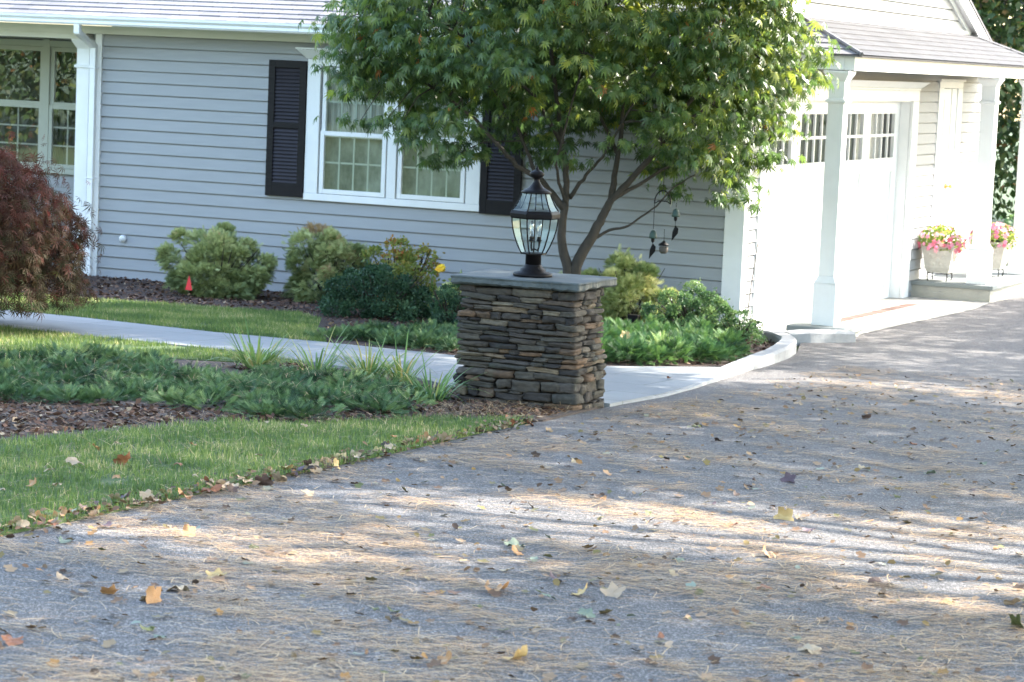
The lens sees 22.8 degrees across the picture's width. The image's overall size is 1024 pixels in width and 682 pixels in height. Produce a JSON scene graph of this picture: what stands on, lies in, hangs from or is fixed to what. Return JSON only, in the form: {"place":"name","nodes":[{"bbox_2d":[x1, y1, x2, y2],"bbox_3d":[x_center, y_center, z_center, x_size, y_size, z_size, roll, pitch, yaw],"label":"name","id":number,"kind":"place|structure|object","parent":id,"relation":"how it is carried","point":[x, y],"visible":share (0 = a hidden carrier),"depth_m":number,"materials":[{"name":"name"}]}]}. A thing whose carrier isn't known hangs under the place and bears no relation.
{"place":"outdoors","nodes":[
{"label":"outdoors","id":0,"kind":"place"},
{"bbox_2d":[0,324,304,364],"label":"lawn","id":1,"kind":"structure","parent":0,"point":[183,358],"depth_m":18.54,"materials":[{"name":"plant"}]},
{"bbox_2d":[0,131,105,322],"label":"laceleaf maple","id":2,"kind":"object","parent":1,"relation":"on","point":[25,259],"visible":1,"depth_m":19.14,"materials":[{"name":"red plant"}]},
{"bbox_2d":[0,292,326,341],"bbox_3d":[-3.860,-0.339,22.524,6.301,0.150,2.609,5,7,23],"label":"grass","id":3,"kind":"structure","parent":0,"point":[268,326],"depth_m":21.71,"materials":[{"name":"plant"}]},
{"bbox_2d":[0,339,428,415],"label":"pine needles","id":4,"kind":"object","parent":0,"point":[209,379],"visible":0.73,"depth_m":15.54,"materials":[{"name":"plant"}]},
{"bbox_2d":[0,410,528,535],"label":"lawn","id":5,"kind":"structure","parent":0,"point":[108,479],"depth_m":12.28,"materials":[{"name":"plant"}]},
{"bbox_2d":[6,516,21,523],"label":"fallen leaf","id":6,"kind":"object","parent":5,"relation":"on","point":[17,518],"visible":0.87,"depth_m":10.22,"materials":[{"name":"plant"}]},
{"bbox_2d":[27,478,36,485],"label":"fallen leaf","id":7,"kind":"object","parent":5,"relation":"on","point":[32,482],"visible":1,"depth_m":11.19,"materials":[{"name":"plant"}]},
{"bbox_2d":[33,510,45,519],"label":"fallen leaf","id":8,"kind":"object","parent":5,"relation":"on","point":[39,513],"visible":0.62,"depth_m":10.41,"materials":[{"name":"plant"}]},
{"bbox_2d":[60,506,67,515],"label":"fallen leaf","id":9,"kind":"object","parent":5,"relation":"on","point":[64,511],"visible":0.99,"depth_m":10.52,"materials":[{"name":"plant"}]},
{"bbox_2d":[65,457,83,464],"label":"fallen leaf","id":10,"kind":"object","parent":5,"relation":"on","point":[74,460],"visible":1,"depth_m":11.99,"materials":[{"name":"plant"}]},
{"bbox_2d":[79,503,96,509],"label":"fallen leaf","id":11,"kind":"object","parent":5,"relation":"on","point":[83,506],"visible":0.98,"depth_m":10.69,"materials":[{"name":"plant"}]},
{"bbox_2d":[109,493,127,502],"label":"fallen leaf","id":12,"kind":"object","parent":5,"relation":"on","point":[116,495],"visible":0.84,"depth_m":11.00,"materials":[{"name":"plant"}]},
{"bbox_2d":[113,451,130,465],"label":"fallen leaf","id":13,"kind":"object","parent":5,"relation":"on","point":[122,459],"visible":0.99,"depth_m":12.12,"materials":[{"name":"plant"}]},
{"bbox_2d":[303,459,311,464],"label":"fallen leaf","id":14,"kind":"object","parent":5,"relation":"on","point":[309,461],"visible":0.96,"depth_m":12.51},
{"bbox_2d":[349,450,360,461],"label":"fallen leaf","id":15,"kind":"object","parent":5,"relation":"on","point":[358,453],"visible":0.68,"depth_m":13.01,"materials":[{"name":"plant"}]},
{"bbox_2d":[0,310,718,407],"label":"walkway","id":16,"kind":"structure","parent":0,"point":[622,384],"depth_m":19.33,"materials":[{"name":"concrete"}]},
{"bbox_2d":[0,295,1023,681],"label":"driveway","id":17,"kind":"structure","parent":0,"point":[986,341],"depth_m":10.68,"materials":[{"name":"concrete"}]},
{"bbox_2d":[0,634,22,645],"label":"fallen leaf","id":18,"kind":"object","parent":17,"relation":"on","point":[9,639],"visible":1,"depth_m":8.03,"materials":[{"name":"plant"}]},
{"bbox_2d":[16,520,29,526],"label":"fallen leaf","id":19,"kind":"object","parent":17,"relation":"on","point":[24,523],"visible":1,"depth_m":10.17,"materials":[{"name":"plant"}]},
{"bbox_2d":[52,571,67,579],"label":"fallen leaf","id":20,"kind":"object","parent":17,"relation":"on","point":[59,575],"visible":1,"depth_m":9.18,"materials":[{"name":"plant"}]},
{"bbox_2d":[57,536,70,542],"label":"fallen leaf","id":21,"kind":"object","parent":17,"relation":"on","point":[61,539],"visible":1,"depth_m":9.99,"materials":[{"name":"plant"}]},
{"bbox_2d":[100,584,118,593],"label":"fallen leaf","id":22,"kind":"object","parent":17,"relation":"on","point":[112,589],"visible":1,"depth_m":8.96,"materials":[{"name":"plant"}]},
{"bbox_2d":[140,621,154,630],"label":"fallen leaf","id":23,"kind":"object","parent":17,"relation":"on","point":[150,628],"visible":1,"depth_m":8.35,"materials":[{"name":"plant"}]},
{"bbox_2d":[146,584,161,603],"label":"fallen leaf","id":24,"kind":"object","parent":17,"relation":"on","point":[152,593],"visible":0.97,"depth_m":8.86,"materials":[{"name":"plant"}]},
{"bbox_2d":[166,585,189,590],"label":"fallen leaf","id":25,"kind":"object","parent":17,"relation":"on","point":[182,587],"visible":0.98,"depth_m":9.10,"materials":[{"name":"plant"}]},
{"bbox_2d":[178,487,193,496],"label":"fallen leaf","id":26,"kind":"object","parent":17,"relation":"on","point":[180,492],"visible":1,"depth_m":11.25,"materials":[{"name":"plant"}]},
{"bbox_2d":[182,524,195,536],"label":"fallen leaf","id":27,"kind":"object","parent":17,"relation":"on","point":[186,528],"visible":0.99,"depth_m":10.35,"materials":[{"name":"plant"}]},
{"bbox_2d":[205,568,226,579],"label":"fallen leaf","id":28,"kind":"object","parent":17,"relation":"on","point":[218,571],"visible":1,"depth_m":9.42,"materials":[{"name":"plant"}]},
{"bbox_2d":[211,484,221,491],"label":"fallen leaf","id":29,"kind":"object","parent":17,"relation":"on","point":[216,488],"visible":1,"depth_m":11.55,"materials":[{"name":"plant"}]},
{"bbox_2d":[213,481,228,488],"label":"fallen leaf","id":30,"kind":"object","parent":17,"relation":"on","point":[225,486],"visible":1,"depth_m":11.63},
{"bbox_2d":[213,478,225,485],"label":"fallen leaf","id":31,"kind":"object","parent":30,"relation":"on","point":[221,481],"visible":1,"depth_m":11.62,"materials":[{"name":"plant"}]},
{"bbox_2d":[228,483,238,493],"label":"fallen leaf","id":32,"kind":"object","parent":17,"relation":"on","point":[231,488],"visible":1,"depth_m":11.59,"materials":[{"name":"plant"}]},
{"bbox_2d":[255,474,272,485],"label":"fallen leaf","id":33,"kind":"object","parent":17,"relation":"on","point":[264,480],"visible":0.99,"depth_m":11.86,"materials":[{"name":"plant"}]},
{"bbox_2d":[272,471,286,481],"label":"fallen leaf","id":34,"kind":"object","parent":17,"relation":"on","point":[277,476],"visible":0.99,"depth_m":12.08,"materials":[{"name":"plant"}]},
{"bbox_2d":[301,489,313,495],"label":"fallen leaf","id":35,"kind":"object","parent":17,"relation":"on","point":[308,492],"visible":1,"depth_m":11.69,"materials":[{"name":"plant"}]},
{"bbox_2d":[309,461,322,473],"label":"fallen leaf","id":36,"kind":"object","parent":17,"relation":"on","point":[319,470],"visible":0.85,"depth_m":12.48,"materials":[{"name":"plant"}]},
{"bbox_2d":[333,458,339,469],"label":"fallen leaf","id":37,"kind":"object","parent":17,"relation":"on","point":[336,461],"visible":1,"depth_m":12.55,"materials":[{"name":"plant"}]},
{"bbox_2d":[437,647,451,663],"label":"fallen leaf","id":38,"kind":"object","parent":17,"relation":"on","point":[448,655],"visible":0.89,"depth_m":8.10,"materials":[{"name":"plant"}]},
{"bbox_2d":[437,432,451,442],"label":"fallen leaf","id":39,"kind":"object","parent":17,"relation":"on","point":[443,435],"visible":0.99,"depth_m":13.96,"materials":[{"name":"plant"}]},
{"bbox_2d":[485,581,508,590],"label":"fallen leaf","id":40,"kind":"object","parent":17,"relation":"on","point":[500,586],"visible":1,"depth_m":9.44,"materials":[{"name":"plant"}]},
{"bbox_2d":[0,370,1023,681],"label":"leaf litter","id":41,"kind":"object","parent":17,"relation":"on","point":[548,677],"visible":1,"depth_m":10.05,"materials":[{"name":"plant"}]},
{"bbox_2d":[88,505,100,515],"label":"fallen leaf","id":42,"kind":"object","parent":41,"relation":"on","point":[93,512],"visible":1,"depth_m":10.59,"materials":[{"name":"plant"}]},
{"bbox_2d":[144,496,160,501],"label":"fallen leaf","id":43,"kind":"object","parent":41,"relation":"on","point":[150,498],"visible":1,"depth_m":11.06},
{"bbox_2d":[139,489,153,503],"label":"fallen leaf","id":44,"kind":"object","parent":43,"relation":"on","point":[147,493],"visible":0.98,"depth_m":11.09,"materials":[{"name":"plant"}]},
{"bbox_2d":[0,365,1023,681],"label":"pine needles","id":45,"kind":"object","parent":17,"relation":"on","point":[86,677],"visible":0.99,"depth_m":9.72,"materials":[{"name":"plant"}]},
{"bbox_2d":[503,537,524,547],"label":"fallen leaf","id":46,"kind":"object","parent":17,"relation":"on","point":[513,541],"visible":0.94,"depth_m":10.53,"materials":[{"name":"plant"}]},
{"bbox_2d":[502,645,527,658],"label":"fallen leaf","id":47,"kind":"object","parent":17,"relation":"on","point":[522,651],"visible":1,"depth_m":8.22,"materials":[{"name":"plant"}]},
{"bbox_2d":[512,545,522,554],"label":"fallen leaf","id":48,"kind":"object","parent":17,"relation":"on","point":[515,550],"visible":1,"depth_m":10.35,"materials":[{"name":"plant"}]},
{"bbox_2d":[570,583,587,594],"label":"fallen leaf","id":49,"kind":"object","parent":17,"relation":"on","point":[580,591],"visible":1,"depth_m":9.46,"materials":[{"name":"plant"}]},
{"bbox_2d":[577,607,595,617],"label":"fallen leaf","id":50,"kind":"object","parent":17,"relation":"on","point":[587,612],"visible":1,"depth_m":9.07,"materials":[{"name":"plant"}]},
{"bbox_2d":[600,582,625,597],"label":"fallen leaf","id":51,"kind":"object","parent":17,"relation":"on","point":[612,590],"visible":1,"depth_m":9.52,"materials":[{"name":"plant"}]},
{"bbox_2d":[773,506,793,520],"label":"fallen leaf","id":52,"kind":"object","parent":17,"relation":"on","point":[784,514],"visible":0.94,"depth_m":11.79,"materials":[{"name":"plant"}]},
{"bbox_2d":[780,472,795,482],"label":"fallen leaf","id":53,"kind":"object","parent":17,"relation":"on","point":[788,477],"visible":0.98,"depth_m":13.17,"materials":[{"name":"plant"}]},
{"bbox_2d":[797,643,821,653],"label":"fallen leaf","id":54,"kind":"object","parent":17,"relation":"on","point":[807,646],"visible":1,"depth_m":8.64,"materials":[{"name":"plant"}]},
{"bbox_2d":[867,577,892,586],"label":"fallen leaf","id":55,"kind":"object","parent":17,"relation":"on","point":[874,580],"visible":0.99,"depth_m":10.10,"materials":[{"name":"plant"}]},
{"bbox_2d":[1003,596,1023,604],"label":"fallen leaf","id":56,"kind":"object","parent":17,"relation":"on","point":[1011,602],"visible":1,"depth_m":9.82,"materials":[{"name":"plant"}]},
{"bbox_2d":[1009,614,1023,628],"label":"fallen leaf","id":57,"kind":"object","parent":17,"relation":"on","point":[1016,620],"visible":0.99,"depth_m":9.32,"materials":[{"name":"plant"}]},
{"bbox_2d":[760,296,989,334],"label":"pavement","id":58,"kind":"structure","parent":0,"point":[925,308],"depth_m":27.36,"materials":[{"name":"concrete"}]},
{"bbox_2d":[841,303,917,321],"bbox_3d":[3.817,-0.278,27.009,0.120,0.082,3.350,5,7,23],"label":"drain grate","id":59,"kind":"object","parent":58,"relation":"on","point":[875,312],"visible":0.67,"depth_m":27.17,"materials":[{"name":"metal"}]},
{"bbox_2d":[796,121,1019,351],"bbox_3d":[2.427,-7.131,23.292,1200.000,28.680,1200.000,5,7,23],"label":"ground","id":60,"kind":"structure","parent":0,"point":[1009,189],"depth_m":66.68,"materials":[{"name":"green plant"}]},
{"bbox_2d":[0,358,603,440],"bbox_3d":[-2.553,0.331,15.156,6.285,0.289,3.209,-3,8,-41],"label":"mulch","id":61,"kind":"object","parent":60,"relation":"on","point":[81,424],"visible":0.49,"depth_m":14.53,"materials":[{"name":"wood"}]},
{"bbox_2d":[0,402,423,436],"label":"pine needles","id":62,"kind":"object","parent":61,"relation":"on","point":[119,416],"visible":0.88,"depth_m":14.19,"materials":[{"name":"plant"}]},
{"bbox_2d":[0,336,451,422],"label":"juniper groundcover","id":63,"kind":"object","parent":61,"relation":"on","point":[178,389],"visible":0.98,"depth_m":15.58,"materials":[{"name":"plant"}]},
{"bbox_2d":[199,310,314,367],"bbox_3d":[-1.732,0.003,17.457,0.819,0.432,0.758,5,7,23],"label":"daylily clump","id":64,"kind":"object","parent":61,"relation":"on","point":[259,359],"visible":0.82,"depth_m":17.45,"materials":[{"name":"plant"}]},
{"bbox_2d":[274,324,368,373],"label":"daylily clump","id":65,"kind":"object","parent":61,"relation":"on","point":[318,365],"visible":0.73,"depth_m":17.29,"materials":[{"name":"plant"}]},
{"bbox_2d":[312,331,408,377],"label":"daylily clump","id":66,"kind":"object","parent":61,"relation":"on","point":[368,367],"visible":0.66,"depth_m":17.25,"materials":[{"name":"plant"}]},
{"bbox_2d":[352,329,440,382],"bbox_3d":[-0.751,0.116,17.249,0.668,0.346,0.694,1,6,-12],"label":"daylily clump","id":67,"kind":"object","parent":61,"relation":"on","point":[406,369],"visible":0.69,"depth_m":17.29,"materials":[{"name":"plant"}]},
{"bbox_2d":[373,350,491,403],"bbox_3d":[-0.490,0.244,16.096,0.785,0.298,0.719,5,7,23],"label":"daylily clump","id":68,"kind":"object","parent":61,"relation":"on","point":[445,380],"visible":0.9,"depth_m":16.06,"materials":[{"name":"plant"}]},
{"bbox_2d":[412,397,602,417],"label":"pine needles","id":69,"kind":"object","parent":61,"relation":"on","point":[447,404],"visible":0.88,"depth_m":15.67,"materials":[{"name":"plant"}]},
{"bbox_2d":[305,318,462,353],"bbox_3d":[-0.532,-0.046,20.709,1.987,0.260,2.070,5,7,23],"label":"juniper groundcover","id":70,"kind":"object","parent":60,"relation":"on","point":[444,338],"visible":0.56,"depth_m":20.36,"materials":[{"name":"plant"}]},
{"bbox_2d":[16,272,774,366],"bbox_3d":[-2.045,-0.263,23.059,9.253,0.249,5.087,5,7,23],"label":"mulch","id":71,"kind":"object","parent":60,"relation":"on","point":[258,303],"visible":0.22,"depth_m":23.96,"materials":[{"name":"soil"}]},
{"bbox_2d":[185,275,191,297],"bbox_3d":[-3.072,-0.495,24.210,0.086,0.280,0.019,7,8,33],"label":"marker flag","id":72,"kind":"object","parent":71,"relation":"on","point":[188,286],"visible":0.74,"depth_m":24.20,"materials":[{"name":"plastic"}]},
{"bbox_2d":[154,221,278,300],"bbox_3d":[-2.885,-0.763,24.797,1.308,0.810,1.188,5,7,23],"label":"thread cypress","id":73,"kind":"object","parent":71,"relation":"on","point":[217,251],"visible":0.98,"depth_m":24.55,"materials":[{"name":"green plant"}]},
{"bbox_2d":[278,221,372,303],"bbox_3d":[-1.766,-0.732,24.822,1.084,0.870,0.996,5,7,23],"label":"thread cypress","id":74,"kind":"object","parent":71,"relation":"on","point":[321,250],"visible":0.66,"depth_m":24.59,"materials":[{"name":"green plant"}]},
{"bbox_2d":[313,259,433,322],"bbox_3d":[-1.252,-0.453,23.086,1.170,0.613,0.969,5,7,23],"label":"yew shrub","id":75,"kind":"object","parent":71,"relation":"on","point":[379,280],"visible":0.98,"depth_m":22.88,"materials":[{"name":"green plant"}]},
{"bbox_2d":[346,234,445,310],"bbox_3d":[-1.030,-0.615,24.114,0.970,0.799,0.817,5,7,23],"label":"spirea shrub","id":76,"kind":"object","parent":71,"relation":"on","point":[405,258],"visible":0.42,"depth_m":24.00,"materials":[{"name":"green plant"}]},
{"bbox_2d":[422,264,445,315],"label":"yellow lily","id":77,"kind":"object","parent":71,"relation":"on","point":[440,268],"visible":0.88,"depth_m":23.33,"materials":[{"name":"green plant"}]},
{"bbox_2d":[429,270,461,315],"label":"golden shrub","id":78,"kind":"object","parent":71,"relation":"on","point":[457,289],"visible":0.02,"depth_m":23.47,"materials":[{"name":"green plant"}]},
{"bbox_2d":[427,283,468,326],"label":"yew shrub","id":79,"kind":"object","parent":71,"relation":"on","point":[440,312],"visible":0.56,"depth_m":22.18,"materials":[{"name":"green plant"}]},
{"bbox_2d":[298,0,852,274],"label":"japanese maple","id":80,"kind":"object","parent":71,"relation":"on","point":[464,70],"visible":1,"depth_m":21.90,"materials":[{"name":"green plant"}]},
{"bbox_2d":[654,169,670,203],"bbox_3d":[1.285,-1.319,21.587,0.146,0.316,0.011,2,6,0],"label":"wind bell hanger","id":81,"kind":"object","parent":80,"relation":"hanging from","point":[663,190],"visible":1,"depth_m":21.59,"materials":[{"name":"brown metal"}]},
{"bbox_2d":[649,204,656,257],"bbox_3d":[1.201,-0.938,21.637,0.070,0.490,0.068,5,7,23],"label":"wind bell","id":82,"kind":"object","parent":81,"relation":"hanging from","point":[653,235],"visible":1,"depth_m":21.63,"materials":[{"name":"green metal"}]},
{"bbox_2d":[658,229,668,253],"bbox_3d":[1.304,-0.856,21.841,0.100,0.210,0.097,5,7,23],"label":"bird feeder","id":83,"kind":"object","parent":81,"relation":"hanging from","point":[663,247],"visible":1,"depth_m":21.82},
{"bbox_2d":[671,203,679,240],"bbox_3d":[1.391,-1.013,21.656,0.070,0.330,0.068,5,7,23],"label":"wind bell","id":84,"kind":"object","parent":81,"relation":"hanging from","point":[675,213],"visible":1,"depth_m":21.64,"materials":[{"name":"green metal"}]},
{"bbox_2d":[581,244,678,325],"bbox_3d":[1.049,-0.459,23.519,0.998,0.865,0.917,5,7,23],"label":"golden cypress","id":85,"kind":"object","parent":71,"relation":"on","point":[634,279],"visible":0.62,"depth_m":23.37,"materials":[{"name":"green plant"}]},
{"bbox_2d":[628,314,640,323],"bbox_3d":[1.094,-0.119,22.880,0.180,0.240,0.120,5,7,23],"label":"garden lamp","id":86,"kind":"object","parent":71,"relation":"on","point":[634,317],"visible":0.4,"depth_m":22.84,"materials":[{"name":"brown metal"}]},
{"bbox_2d":[640,280,734,332],"bbox_3d":[1.573,-0.261,22.726,0.929,0.610,0.982,5,7,23],"label":"boxwood shrub","id":87,"kind":"object","parent":71,"relation":"on","point":[710,300],"visible":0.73,"depth_m":22.58,"materials":[{"name":"green plant"}]},
{"bbox_2d":[713,308,768,345],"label":"boxwood shrub","id":88,"kind":"object","parent":71,"relation":"on","point":[751,327],"visible":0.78,"depth_m":22.50,"materials":[{"name":"green plant"}]},
{"bbox_2d":[745,228,760,328],"bbox_3d":[2.137,-0.468,22.709,0.118,1.081,0.025,0,7,-23],"label":"marker stake","id":89,"kind":"object","parent":71,"relation":"on","point":[753,271],"visible":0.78,"depth_m":22.70,"materials":[{"name":"metal"}]},
{"bbox_2d":[0,0,1023,336],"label":"house","id":90,"kind":"structure","parent":60,"relation":"on","point":[154,120],"depth_m":26.18,"materials":[{"name":"grey"}]},
{"bbox_2d":[0,45,60,166],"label":"window","id":91,"kind":"structure","parent":90,"relation":"in","point":[21,67],"depth_m":28.80,"materials":[{"name":"white paint"}]},
{"bbox_2d":[48,47,76,168],"bbox_3d":[-4.786,-2.585,28.370,0.665,1.450,0.350,5,7,23],"label":"window","id":92,"kind":"structure","parent":90,"relation":"in","point":[69,105],"depth_m":28.50,"materials":[{"name":"white paint"}]},
{"bbox_2d":[295,47,482,211],"bbox_3d":[-1.172,-2.115,25.343,2.155,1.530,0.275,5,7,23],"label":"window","id":93,"kind":"structure","parent":90,"relation":"in","point":[343,162],"depth_m":25.55,"materials":[{"name":"white paint"}]},
{"bbox_2d":[760,101,900,323],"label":"garage door","id":94,"kind":"structure","parent":90,"relation":"in","point":[794,203],"depth_m":27.53,"materials":[{"name":"white paint"}]},
{"bbox_2d":[921,242,958,281],"bbox_3d":[5.029,-0.923,29.865,0.390,0.432,0.390,5,7,23],"label":"stone planter","id":95,"kind":"object","parent":90,"relation":"on","point":[941,262],"visible":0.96,"depth_m":29.73,"materials":[{"name":"white stone"}]},
{"bbox_2d":[917,223,966,253],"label":"petunia plant","id":96,"kind":"object","parent":95,"relation":"in","point":[934,237],"visible":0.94,"depth_m":29.68,"materials":[{"name":"pink plant"}]},
{"bbox_2d":[933,89,956,274],"bbox_3d":[5.238,-1.930,30.772,0.142,2.235,0.680,5,7,23],"label":"entry door","id":97,"kind":"structure","parent":90,"relation":"in","point":[950,95],"depth_m":30.78,"materials":[{"name":"white paint"}]},
{"bbox_2d":[989,240,1012,276],"bbox_3d":[5.823,-0.999,30.855,0.390,0.432,0.390,5,7,23],"label":"stone planter","id":98,"kind":"object","parent":90,"relation":"on","point":[1000,257],"visible":0.46,"depth_m":30.68,"materials":[{"name":"white stone"}]},
{"bbox_2d":[968,222,1017,249],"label":"petunia plant","id":99,"kind":"object","parent":98,"relation":"in","point":[998,229],"visible":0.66,"depth_m":30.66,"materials":[{"name":"pink plant"}]},
{"bbox_2d":[450,269,617,410],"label":"stone pillar","id":100,"kind":"structure","parent":60,"relation":"on","point":[533,342],"depth_m":16.14,"materials":[{"name":"stone"}]},
{"bbox_2d":[510,166,559,277],"bbox_3d":[0.147,-0.767,16.268,0.295,0.705,0.327,5,7,23],"label":"post lantern","id":101,"kind":"object","parent":100,"relation":"on","point":[532,267],"visible":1,"depth_m":16.22,"materials":[{"name":"black metal"}]},
{"bbox_2d":[597,312,752,366],"bbox_3d":[1.031,-0.029,21.039,2.006,0.415,3.271,4,6,10],"label":"juniper groundcover","id":102,"kind":"object","parent":60,"relation":"on","point":[650,338],"visible":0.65,"depth_m":20.18,"materials":[{"name":"plant"}]},
{"bbox_2d":[623,329,796,403],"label":"kerb","id":103,"kind":"structure","parent":60,"relation":"on","point":[783,347],"depth_m":20.17,"materials":[{"name":"concrete"}]},
{"bbox_2d":[782,329,855,345],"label":"kerb","id":104,"kind":"structure","parent":60,"relation":"on","point":[821,336],"depth_m":23.43,"materials":[{"name":"concrete"}]},
{"bbox_2d":[972,0,1023,240],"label":"broadleaf tree","id":105,"kind":"object","parent":60,"relation":"on","point":[995,15],"visible":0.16,"depth_m":39.72,"materials":[{"name":"green plant"}]},
{"bbox_2d":[999,209,1014,265],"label":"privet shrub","id":106,"kind":"object","parent":60,"relation":"on","point":[1007,221],"visible":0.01,"depth_m":34.22,"materials":[{"name":"green plant"}]},
{"bbox_2d":[1002,7,1023,181],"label":"broadleaf tree","id":107,"kind":"object","parent":60,"relation":"on","point":[1015,78],"visible":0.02,"depth_m":51.35,"materials":[{"name":"green plant"}]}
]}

